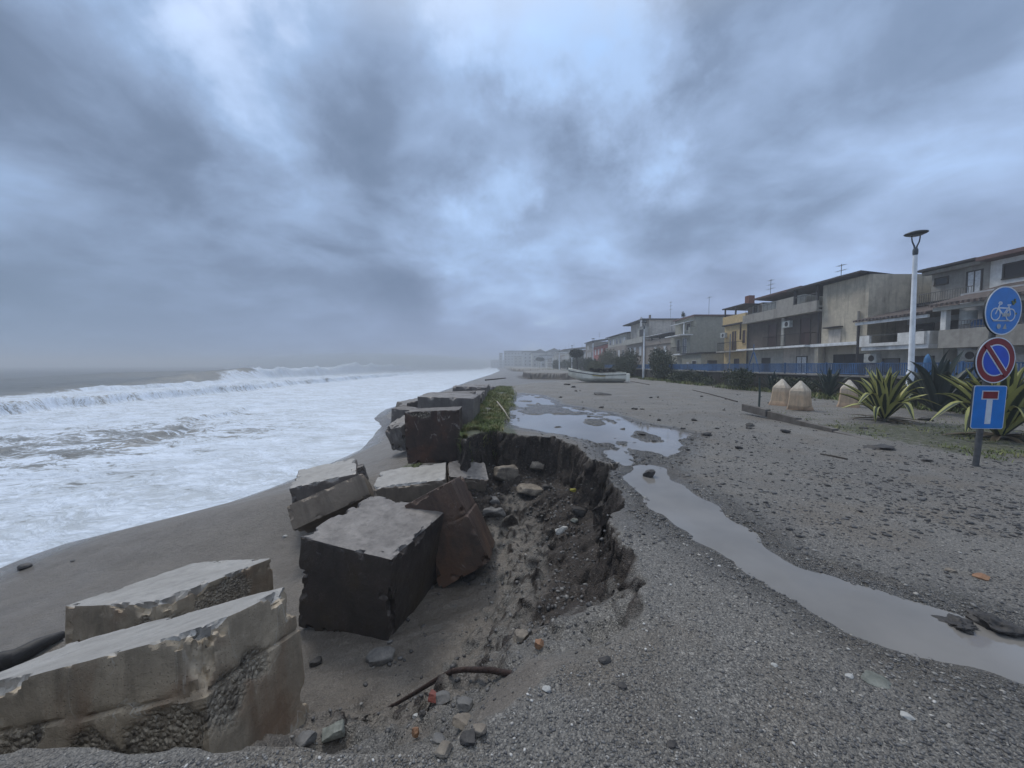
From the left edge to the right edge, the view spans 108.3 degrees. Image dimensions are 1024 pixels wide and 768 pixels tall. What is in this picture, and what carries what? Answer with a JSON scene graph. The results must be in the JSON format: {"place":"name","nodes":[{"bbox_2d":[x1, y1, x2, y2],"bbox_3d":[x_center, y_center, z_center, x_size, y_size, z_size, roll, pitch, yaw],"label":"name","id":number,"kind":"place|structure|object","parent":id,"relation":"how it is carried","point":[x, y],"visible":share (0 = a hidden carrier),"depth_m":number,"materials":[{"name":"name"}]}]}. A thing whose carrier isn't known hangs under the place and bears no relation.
{"place":"outdoors","nodes":[
{"label":"outdoors","id":0,"kind":"place"},
{"bbox_2d":[0,362,499,567],"bbox_3d":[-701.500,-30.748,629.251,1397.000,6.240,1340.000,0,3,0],"label":"sea","id":1,"kind":"structure","parent":0,"point":[88,451],"depth_m":21.38,"materials":[{"name":"liquid"}]},
{"bbox_2d":[0,366,1023,767],"bbox_3d":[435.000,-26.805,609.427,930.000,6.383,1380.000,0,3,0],"label":"ground","id":2,"kind":"structure","parent":0,"point":[42,592],"depth_m":3.16,"materials":[{"name":"sand"}]},
{"bbox_2d":[17,563,32,570],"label":"stone","id":3,"kind":"object","parent":2,"relation":"on","point":[24,566],"visible":0.98,"depth_m":6.93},
{"bbox_2d":[0,631,64,670],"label":"driftwood log","id":4,"kind":"object","parent":2,"relation":"on","point":[11,658],"visible":0.93,"depth_m":4.30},
{"bbox_2d":[0,587,308,754],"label":"concrete block","id":5,"kind":"structure","parent":2,"relation":"on","point":[227,677],"depth_m":2.04,"materials":[{"name":"concrete"}]},
{"bbox_2d":[65,558,272,643],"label":"concrete slab","id":6,"kind":"structure","parent":2,"relation":"on","point":[183,590],"depth_m":3.89,"materials":[{"name":"concrete"}]},
{"bbox_2d":[295,730,316,746],"bbox_3d":[-1.127,1.931,2.013,0.094,0.058,0.095,2,3,31],"label":"stone","id":7,"kind":"object","parent":2,"relation":"on","point":[306,738],"visible":0.92,"depth_m":2.00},
{"bbox_2d":[309,656,321,667],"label":"stone","id":8,"kind":"object","parent":2,"relation":"on","point":[316,661],"visible":1,"depth_m":3.48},
{"bbox_2d":[289,458,358,502],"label":"concrete slab","id":9,"kind":"structure","parent":2,"relation":"on","point":[306,483],"depth_m":7.23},
{"bbox_2d":[287,474,373,532],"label":"concrete slab","id":10,"kind":"structure","parent":2,"relation":"on","point":[311,513],"depth_m":6.04,"materials":[{"name":"concrete"}]},
{"bbox_2d":[321,719,344,742],"bbox_3d":[-0.992,1.932,2.054,0.122,0.077,0.096,-8,11,-19],"label":"stone","id":11,"kind":"object","parent":2,"relation":"on","point":[334,731],"visible":1,"depth_m":2.03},
{"bbox_2d":[357,464,368,480],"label":"concrete rubble","id":12,"kind":"object","parent":2,"relation":"on","point":[361,468],"visible":0.68,"depth_m":7.20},
{"bbox_2d":[298,496,443,640],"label":"concrete block","id":13,"kind":"structure","parent":2,"relation":"on","point":[368,566],"depth_m":3.96,"materials":[{"name":"concrete"}]},
{"bbox_2d":[366,646,394,666],"bbox_3d":[-1.261,2.608,3.551,0.266,0.110,0.203,-6,7,-21],"label":"stone","id":14,"kind":"object","parent":2,"relation":"on","point":[379,656],"visible":0.99,"depth_m":3.50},
{"bbox_2d":[385,415,405,450],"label":"concrete block","id":15,"kind":"structure","parent":2,"relation":"on","point":[395,432],"depth_m":10.40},
{"bbox_2d":[391,406,416,422],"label":"concrete block","id":16,"kind":"structure","parent":2,"relation":"on","point":[397,412],"depth_m":11.97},
{"bbox_2d":[373,462,446,502],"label":"concrete slab","id":17,"kind":"structure","parent":2,"relation":"on","point":[406,484],"depth_m":6.12,"materials":[{"name":"concrete"}]},
{"bbox_2d":[428,689,436,702],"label":"stone","id":18,"kind":"object","parent":2,"relation":"on","point":[432,697],"visible":0.64,"depth_m":2.23,"materials":[{"name":"red stone"}]},
{"bbox_2d":[405,406,462,463],"bbox_3d":[-1.621,1.056,7.869,1.093,1.059,0.877,-2,1,-3],"label":"concrete cube","id":19,"kind":"object","parent":2,"relation":"on","point":[432,434],"visible":0.87,"depth_m":7.44,"materials":[{"name":"concrete"}]},
{"bbox_2d":[432,732,444,744],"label":"stone","id":20,"kind":"object","parent":2,"relation":"on","point":[438,738],"visible":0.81,"depth_m":1.42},
{"bbox_2d":[373,666,512,714],"bbox_3d":[-0.401,2.005,2.365,1.880,1.421,0.204,3,4,43],"label":"bent pipe","id":21,"kind":"object","parent":2,"relation":"on","point":[487,670],"visible":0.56,"depth_m":2.36,"materials":[{"name":"metal"}]},
{"bbox_2d":[436,690,449,704],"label":"stone","id":22,"kind":"object","parent":2,"relation":"on","point":[442,697],"visible":0.95,"depth_m":2.13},
{"bbox_2d":[434,740,452,758],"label":"stone","id":23,"kind":"object","parent":2,"relation":"on","point":[443,750],"visible":1,"depth_m":1.32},
{"bbox_2d":[265,446,626,753],"bbox_3d":[-0.050,1.895,4.569,2.738,1.463,6.304,0,3,0],"label":"rubble","id":24,"kind":"object","parent":2,"relation":"on","point":[458,679],"visible":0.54,"depth_m":3.44,"materials":[{"name":"stone"}]},
{"bbox_2d":[417,392,479,427],"bbox_3d":[-1.585,0.805,9.489,1.377,1.052,1.163,2,4,3],"label":"concrete cube","id":25,"kind":"object","parent":2,"relation":"on","point":[469,404],"visible":0.45,"depth_m":8.91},
{"bbox_2d":[421,391,475,395],"bbox_3d":[-1.793,0.777,10.728,1.419,1.050,1.218,-2,3,0],"label":"concrete cube","id":26,"kind":"object","parent":2,"relation":"on","point":[468,392],"visible":0.11,"depth_m":10.92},
{"bbox_2d":[405,476,494,587],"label":"concrete block","id":27,"kind":"structure","parent":2,"relation":"on","point":[466,543],"depth_m":4.75,"materials":[{"name":"concrete"}]},
{"bbox_2d":[452,712,470,730],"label":"stone","id":28,"kind":"object","parent":2,"relation":"on","point":[460,721],"visible":0.91,"depth_m":1.70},
{"bbox_2d":[456,696,472,711],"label":"stone","id":29,"kind":"object","parent":2,"relation":"on","point":[464,703],"visible":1,"depth_m":1.88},
{"bbox_2d":[459,728,475,745],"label":"stone","id":30,"kind":"object","parent":2,"relation":"on","point":[467,737],"visible":1,"depth_m":1.37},
{"bbox_2d":[447,460,487,492],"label":"concrete slab","id":31,"kind":"structure","parent":2,"relation":"on","point":[475,475],"depth_m":6.61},
{"bbox_2d":[462,572,475,581],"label":"stone","id":32,"kind":"object","parent":2,"relation":"on","point":[470,576],"visible":0.74,"depth_m":4.82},
{"bbox_2d":[452,385,487,396],"bbox_3d":[-1.614,0.606,14.255,1.274,1.052,1.100,2,2,-1],"label":"concrete cube","id":33,"kind":"object","parent":2,"relation":"on","point":[464,388],"visible":0.32,"depth_m":13.71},
{"bbox_2d":[473,723,486,736],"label":"stone","id":34,"kind":"object","parent":2,"relation":"on","point":[480,729],"visible":0.95,"depth_m":1.39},
{"bbox_2d":[457,385,516,461],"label":"seawall grass","id":35,"kind":"structure","parent":2,"relation":"on","point":[487,421],"depth_m":9.83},
{"bbox_2d":[482,506,505,517],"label":"stone","id":36,"kind":"object","parent":2,"relation":"on","point":[490,511],"visible":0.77,"depth_m":6.17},
{"bbox_2d":[494,464,518,480],"bbox_3d":[-0.121,1.734,7.168,0.475,0.351,0.323,3,8,-19],"label":"stone","id":37,"kind":"object","parent":2,"relation":"on","point":[504,472],"visible":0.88,"depth_m":7.05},
{"bbox_2d":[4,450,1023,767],"bbox_3d":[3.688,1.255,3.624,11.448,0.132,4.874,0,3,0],"label":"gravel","id":38,"kind":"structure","parent":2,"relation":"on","point":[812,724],"depth_m":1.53,"materials":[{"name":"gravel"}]},
{"bbox_2d":[504,351,523,366],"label":"apartment block","id":39,"kind":"structure","parent":2,"relation":"on","point":[508,358],"depth_m":413.91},
{"bbox_2d":[513,356,522,365],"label":"apartment block","id":40,"kind":"structure","parent":2,"relation":"on","point":[518,360],"depth_m":371.28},
{"bbox_2d":[513,629,528,642],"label":"stone","id":41,"kind":"object","parent":2,"relation":"on","point":[520,635],"visible":0.94,"depth_m":2.43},
{"bbox_2d":[522,352,530,366],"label":"apartment block","id":42,"kind":"structure","parent":2,"relation":"on","point":[526,359],"depth_m":329.31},
{"bbox_2d":[516,483,543,496],"bbox_3d":[0.356,1.945,6.743,0.546,0.233,0.412,0,6,-7],"label":"stone","id":43,"kind":"object","parent":2,"relation":"on","point":[530,489],"visible":0.82,"depth_m":6.60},
{"bbox_2d":[530,461,545,469],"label":"stone","id":44,"kind":"object","parent":2,"relation":"on","point":[535,465],"visible":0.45,"depth_m":7.12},
{"bbox_2d":[530,349,547,366],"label":"apartment block","id":45,"kind":"structure","parent":2,"relation":"on","point":[534,355],"depth_m":291.25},
{"bbox_2d":[534,639,543,649],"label":"stone","id":46,"kind":"object","parent":2,"relation":"on","point":[539,644],"visible":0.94,"depth_m":2.05,"materials":[{"name":"orange stone"}]},
{"bbox_2d":[539,355,553,366],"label":"apartment block","id":47,"kind":"structure","parent":2,"relation":"on","point":[542,363],"depth_m":261.42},
{"bbox_2d":[551,359,567,368],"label":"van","id":48,"kind":"object","parent":2,"relation":"on","point":[555,364],"visible":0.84,"depth_m":132.14,"materials":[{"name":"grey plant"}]},
{"bbox_2d":[565,358,579,369],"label":"bush","id":49,"kind":"object","parent":2,"relation":"on","point":[568,364],"visible":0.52,"depth_m":102.31,"materials":[{"name":"green plant"}]},
{"bbox_2d":[568,349,583,369],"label":"tree","id":50,"kind":"object","parent":2,"relation":"on","point":[576,353],"visible":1,"depth_m":63.43,"materials":[{"name":"green plant"}]},
{"bbox_2d":[572,506,586,517],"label":"stone","id":51,"kind":"object","parent":2,"relation":"on","point":[579,512],"visible":0.84,"depth_m":5.29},
{"bbox_2d":[572,356,597,369],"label":"bush","id":52,"kind":"object","parent":2,"relation":"on","point":[580,362],"visible":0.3,"depth_m":85.17,"materials":[{"name":"green plant"}]},
{"bbox_2d":[585,361,604,371],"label":"bush","id":53,"kind":"object","parent":2,"relation":"on","point":[595,364],"visible":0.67,"depth_m":53.53,"materials":[{"name":"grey plant"}]},
{"bbox_2d":[584,334,607,359],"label":"house","id":54,"kind":"structure","parent":2,"relation":"on","point":[589,349],"depth_m":109.33,"materials":[{"name":"paint"}]},
{"bbox_2d":[568,368,629,381],"bbox_3d":[6.990,-0.740,30.113,4.750,1.178,1.714,0,3,3],"label":"fishing boat","id":55,"kind":"object","parent":2,"relation":"on","point":[585,376],"visible":0.97,"depth_m":29.48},
{"bbox_2d":[589,368,615,372],"bbox_3d":[7.309,-1.075,30.114,2.096,0.444,1.705,0,3,0],"label":"fishing net","id":56,"kind":"object","parent":55,"relation":"in","point":[610,370],"visible":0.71,"depth_m":29.91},
{"bbox_2d":[591,343,607,362],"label":"house","id":57,"kind":"structure","parent":2,"relation":"on","point":[597,349],"depth_m":99.02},
{"bbox_2d":[598,655,610,663],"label":"stone","id":58,"kind":"object","parent":2,"relation":"on","point":[605,659],"visible":1,"depth_m":1.74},
{"bbox_2d":[597,349,617,364],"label":"bush","id":59,"kind":"object","parent":2,"relation":"on","point":[606,358],"visible":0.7,"depth_m":69.15,"materials":[{"name":"green plant"}]},
{"bbox_2d":[606,332,630,363],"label":"house","id":60,"kind":"structure","parent":2,"relation":"on","point":[616,342],"depth_m":81.84,"materials":[{"name":"paint"}]},
{"bbox_2d":[612,348,640,375],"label":"bush","id":61,"kind":"object","parent":2,"relation":"on","point":[629,364],"visible":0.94,"depth_m":42.63,"materials":[{"name":"green plant"}]},
{"bbox_2d":[641,321,646,377],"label":"street lamp","id":62,"kind":"object","parent":2,"relation":"on","point":[643,367],"visible":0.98,"depth_m":40.31,"materials":[{"name":"metal"}]},
{"bbox_2d":[643,469,654,477],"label":"stone","id":63,"kind":"object","parent":2,"relation":"on","point":[649,473],"visible":0.82,"depth_m":4.69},
{"bbox_2d":[581,367,719,384],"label":"stone wall","id":64,"kind":"structure","parent":2,"relation":"on","point":[714,374],"depth_m":33.10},
{"bbox_2d":[623,311,679,368],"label":"house","id":65,"kind":"structure","parent":2,"relation":"on","point":[654,326],"depth_m":65.88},
{"bbox_2d":[640,317,674,363],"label":"house","id":66,"kind":"structure","parent":2,"relation":"on","point":[663,343],"depth_m":59.32,"materials":[{"name":"paint"}]},
{"bbox_2d":[647,348,673,378],"bbox_3d":[14.125,-1.891,35.278,2.214,3.105,4.734,0,3,0],"label":"bush","id":67,"kind":"object","parent":2,"relation":"on","point":[659,364],"visible":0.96,"depth_m":34.37,"materials":[{"name":"green plant"}]},
{"bbox_2d":[648,345,676,369],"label":"bush","id":68,"kind":"object","parent":2,"relation":"on","point":[670,354],"visible":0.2,"depth_m":45.40,"materials":[{"name":"green plant"}]},
{"bbox_2d":[664,369,697,381],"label":"bush","id":69,"kind":"object","parent":2,"relation":"on","point":[679,375],"visible":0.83,"depth_m":29.32,"materials":[{"name":"green plant"}]},
{"bbox_2d":[665,297,734,363],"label":"house","id":70,"kind":"structure","parent":2,"relation":"on","point":[694,333],"depth_m":48.30,"materials":[{"name":"paint"}]},
{"bbox_2d":[680,352,723,370],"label":"wall","id":71,"kind":"structure","parent":2,"relation":"on","point":[701,358],"depth_m":43.45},
{"bbox_2d":[687,373,716,384],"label":"bush","id":72,"kind":"object","parent":2,"relation":"on","point":[697,378],"visible":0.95,"depth_m":26.32,"materials":[{"name":"green plant"}]},
{"bbox_2d":[720,367,756,389],"bbox_3d":[13.426,-0.331,21.630,2.045,1.376,3.115,0,3,0],"label":"bush","id":73,"kind":"object","parent":2,"relation":"on","point":[738,377],"visible":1,"depth_m":21.12,"materials":[{"name":"green plant"}]},
{"bbox_2d":[716,280,771,371],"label":"house","id":74,"kind":"structure","parent":2,"relation":"on","point":[735,327],"depth_m":38.55,"materials":[{"name":"paint"}]},
{"bbox_2d":[731,330,736,348],"bbox_3d":[23.385,-4.563,38.917,0.070,2.110,0.940,0,3,0],"label":"balcony door","id":75,"kind":"structure","parent":74,"relation":"in","point":[733,333],"depth_m":39.04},
{"bbox_2d":[472,392,1023,539],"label":"gravel debris","id":76,"kind":"object","parent":2,"relation":"on","point":[978,516],"visible":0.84,"depth_m":3.96,"materials":[{"name":"gravel"}]},
{"bbox_2d":[509,395,1023,683],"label":"puddle","id":77,"kind":"object","parent":2,"relation":"on","point":[889,621],"visible":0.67,"depth_m":2.46,"materials":[{"name":"liquid"}]},
{"bbox_2d":[756,370,784,390],"bbox_3d":[13.605,-0.215,19.393,1.293,1.160,1.234,-2,4,-39],"label":"agave","id":78,"kind":"object","parent":2,"relation":"on","point":[770,379],"visible":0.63,"depth_m":19.27,"materials":[{"name":"green plant"}]},
{"bbox_2d":[768,379,790,405],"bbox_3d":[9.387,0.302,12.876,0.588,0.952,0.588,0,4,-32],"label":"concrete bollard","id":79,"kind":"object","parent":2,"relation":"on","point":[781,388],"visible":0.86,"depth_m":12.73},
{"bbox_2d":[769,376,820,392],"bbox_3d":[13.849,0.086,17.741,1.496,0.928,2.770,0,3,0],"label":"bush","id":80,"kind":"object","parent":2,"relation":"on","point":[791,382],"visible":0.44,"depth_m":17.52,"materials":[{"name":"green plant"}]},
{"bbox_2d":[630,375,965,413],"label":"hedge foot grass","id":81,"kind":"structure","parent":2,"relation":"on","point":[836,397],"depth_m":19.30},
{"bbox_2d":[786,381,812,410],"bbox_3d":[8.954,0.376,11.471,0.533,0.952,0.588,-4,6,-28],"label":"concrete bollard","id":82,"kind":"object","parent":2,"relation":"on","point":[800,395],"visible":0.98,"depth_m":11.32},
{"bbox_2d":[742,404,882,441],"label":"kerb","id":83,"kind":"structure","parent":2,"relation":"on","point":[772,415],"depth_m":8.89,"materials":[{"name":"concrete"}]},
{"bbox_2d":[736,264,931,375],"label":"house","id":84,"kind":"structure","parent":2,"relation":"on","point":[811,323],"depth_m":27.30,"materials":[{"name":"concrete"}]},
{"bbox_2d":[767,323,776,346],"bbox_3d":[23.385,-4.346,33.221,0.070,2.160,1.140,0,3,0],"label":"balcony door","id":85,"kind":"structure","parent":84,"relation":"in","point":[772,328],"depth_m":33.19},
{"bbox_2d":[795,356,807,373],"bbox_3d":[23.385,-1.241,29.876,0.070,2.020,1.140,0,3,0],"label":"house door","id":86,"kind":"structure","parent":84,"relation":"in","point":[799,359],"depth_m":29.84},
{"bbox_2d":[799,316,810,344],"bbox_3d":[23.385,-4.205,29.498,0.070,2.260,1.090,0,3,0],"label":"balcony door","id":87,"kind":"structure","parent":84,"relation":"in","point":[805,322],"depth_m":29.46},
{"bbox_2d":[828,329,841,342],"bbox_3d":[23.270,-3.434,26.659,0.060,0.970,1.000,0,3,0],"label":"blocked window","id":88,"kind":"structure","parent":84,"relation":"in","point":[834,336],"depth_m":26.64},
{"bbox_2d":[832,353,865,375],"bbox_3d":[23.585,-1.014,25.932,0.070,2.170,2.440,0,3,0],"label":"garage door","id":89,"kind":"structure","parent":84,"relation":"in","point":[837,358],"depth_m":26.01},
{"bbox_2d":[809,367,858,396],"bbox_3d":[13.518,-0.075,15.437,1.251,1.278,1.666,-1,3,-24],"label":"agave","id":90,"kind":"object","parent":2,"relation":"on","point":[829,384],"visible":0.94,"depth_m":15.48,"materials":[{"name":"green plant"}]},
{"bbox_2d":[837,380,859,407],"bbox_3d":[11.316,0.334,12.422,0.588,0.952,0.588,-3,4,-43],"label":"concrete bollard","id":91,"kind":"object","parent":2,"relation":"on","point":[843,400],"visible":0.77,"depth_m":12.30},
{"bbox_2d":[719,371,1023,405],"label":"stone wall","id":92,"kind":"structure","parent":2,"relation":"on","point":[839,378],"depth_m":17.88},
{"bbox_2d":[645,361,1023,378],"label":"blue fence","id":93,"kind":"object","parent":92,"relation":"on","point":[781,367],"visible":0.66,"depth_m":17.61,"materials":[{"name":"metal"}]},
{"bbox_2d":[861,670,891,688],"bbox_3d":[1.618,1.317,1.645,0.116,0.014,0.087,5,11,18],"label":"stone","id":94,"kind":"object","parent":2,"relation":"on","point":[873,679],"visible":1,"depth_m":1.64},
{"bbox_2d":[863,444,894,449],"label":"clod","id":95,"kind":"object","parent":2,"relation":"on","point":[884,446],"visible":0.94,"depth_m":6.15,"materials":[{"name":"stone"}]},
{"bbox_2d":[837,366,940,424],"bbox_3d":[9.331,0.264,9.190,2.194,1.420,1.381,1,3,24],"label":"agave","id":96,"kind":"object","parent":2,"relation":"on","point":[885,399],"visible":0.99,"depth_m":9.09,"materials":[{"name":"green plant"}]},
{"bbox_2d":[853,267,959,377],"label":"house","id":97,"kind":"structure","parent":2,"relation":"on","point":[926,338],"depth_m":21.89,"materials":[{"name":"paint"}]},
{"bbox_2d":[882,358,899,373],"bbox_3d":[23.265,-1.089,22.724,0.110,0.990,1.040,0,3,0],"label":"window","id":98,"kind":"structure","parent":97,"relation":"in","point":[886,360],"depth_m":22.69,"materials":[{"name":"grey glass"}]},
{"bbox_2d":[915,356,934,372],"bbox_3d":[23.265,-0.847,20.934,0.110,1.490,1.040,0,3,0],"label":"window","id":99,"kind":"structure","parent":97,"relation":"in","point":[918,359],"depth_m":21.13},
{"bbox_2d":[916,323,934,342],"bbox_3d":[24.865,-2.997,22.326,0.110,1.440,1.040,0,3,0],"label":"balcony door","id":100,"kind":"structure","parent":97,"relation":"in","point":[927,326],"depth_m":22.22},
{"bbox_2d":[900,711,915,720],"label":"stone","id":101,"kind":"object","parent":2,"relation":"on","point":[905,715],"visible":1,"depth_m":1.47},
{"bbox_2d":[893,371,930,405],"bbox_3d":[13.311,0.113,12.000,1.202,1.263,1.206,1,3,18],"label":"agave","id":102,"kind":"object","parent":2,"relation":"on","point":[915,402],"visible":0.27,"depth_m":12.06,"materials":[{"name":"green plant"}]},
{"bbox_2d":[903,230,928,402],"bbox_3d":[14.366,-2.341,13.248,0.620,6.160,0.620,-1,3,0],"label":"street lamp","id":103,"kind":"object","parent":2,"relation":"on","point":[912,327],"visible":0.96,"depth_m":13.18,"materials":[{"name":"metal"}]},
{"bbox_2d":[883,349,980,411],"bbox_3d":[12.019,-0.098,10.650,2.537,1.771,1.788,1,3,22],"label":"agave","id":104,"kind":"object","parent":2,"relation":"on","point":[933,384],"visible":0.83,"depth_m":10.40,"materials":[{"name":"green plant"}]},
{"bbox_2d":[931,613,978,634],"bbox_3d":[2.447,1.332,2.036,0.228,0.096,0.168,5,4,-11],"label":"stone","id":105,"kind":"object","parent":2,"relation":"on","point":[967,626],"visible":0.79,"depth_m":2.02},
{"bbox_2d":[907,247,1023,378],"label":"house","id":106,"kind":"structure","parent":2,"relation":"on","point":[970,285],"depth_m":19.18,"materials":[{"name":"paint"}]},
{"bbox_2d":[933,275,948,285],"bbox_3d":[25.965,-6.228,22.361,0.110,0.490,0.740,0,3,0],"label":"window","id":107,"kind":"structure","parent":106,"relation":"in","point":[943,280],"depth_m":22.37,"materials":[{"name":"grey glass"}]},
{"bbox_2d":[965,268,983,292],"bbox_3d":[25.965,-5.521,20.795,0.110,1.740,0.740,0,3,0],"label":"balcony door","id":108,"kind":"structure","parent":106,"relation":"in","point":[975,277],"depth_m":20.76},
{"bbox_2d":[1001,260,1023,279],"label":"window","id":109,"kind":"structure","parent":106,"relation":"in","point":[1015,269],"depth_m":19.12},
{"bbox_2d":[1015,353,1023,377],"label":"window","id":110,"kind":"structure","parent":106,"relation":"in","point":[1019,356],"depth_m":17.44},
{"bbox_2d":[929,360,1023,443],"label":"agave","id":111,"kind":"object","parent":2,"relation":"on","point":[1014,410],"visible":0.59,"depth_m":6.90,"materials":[{"name":"green plant"}]},
{"bbox_2d":[972,573,989,580],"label":"stone","id":112,"kind":"object","parent":2,"relation":"on","point":[983,576],"visible":1,"depth_m":2.42,"materials":[{"name":"stone"}]},
{"bbox_2d":[951,373,1022,410],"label":"bush","id":113,"kind":"object","parent":2,"relation":"on","point":[962,395],"visible":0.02,"depth_m":11.12,"materials":[{"name":"green plant"}]},
{"bbox_2d":[965,609,1023,637],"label":"stone","id":114,"kind":"object","parent":2,"relation":"on","point":[993,622],"visible":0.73,"depth_m":1.98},
{"bbox_2d":[968,286,1021,466],"bbox_3d":[6.425,-0.012,4.948,0.635,2.540,0.148,1,5,0],"label":"sign post","id":115,"kind":"object","parent":2,"relation":"on","point":[994,359],"visible":1,"depth_m":4.91,"materials":[{"name":"metal"}]},
{"bbox_2d":[0,0,1023,366],"label":"sky","id":116,"kind":"structure","parent":0,"point":[183,182],"materials":[{"name":"grey"}]},
{"bbox_2d":[777,409,1023,462],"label":"verge grass","id":117,"kind":"structure","parent":0,"point":[996,451],"depth_m":7.12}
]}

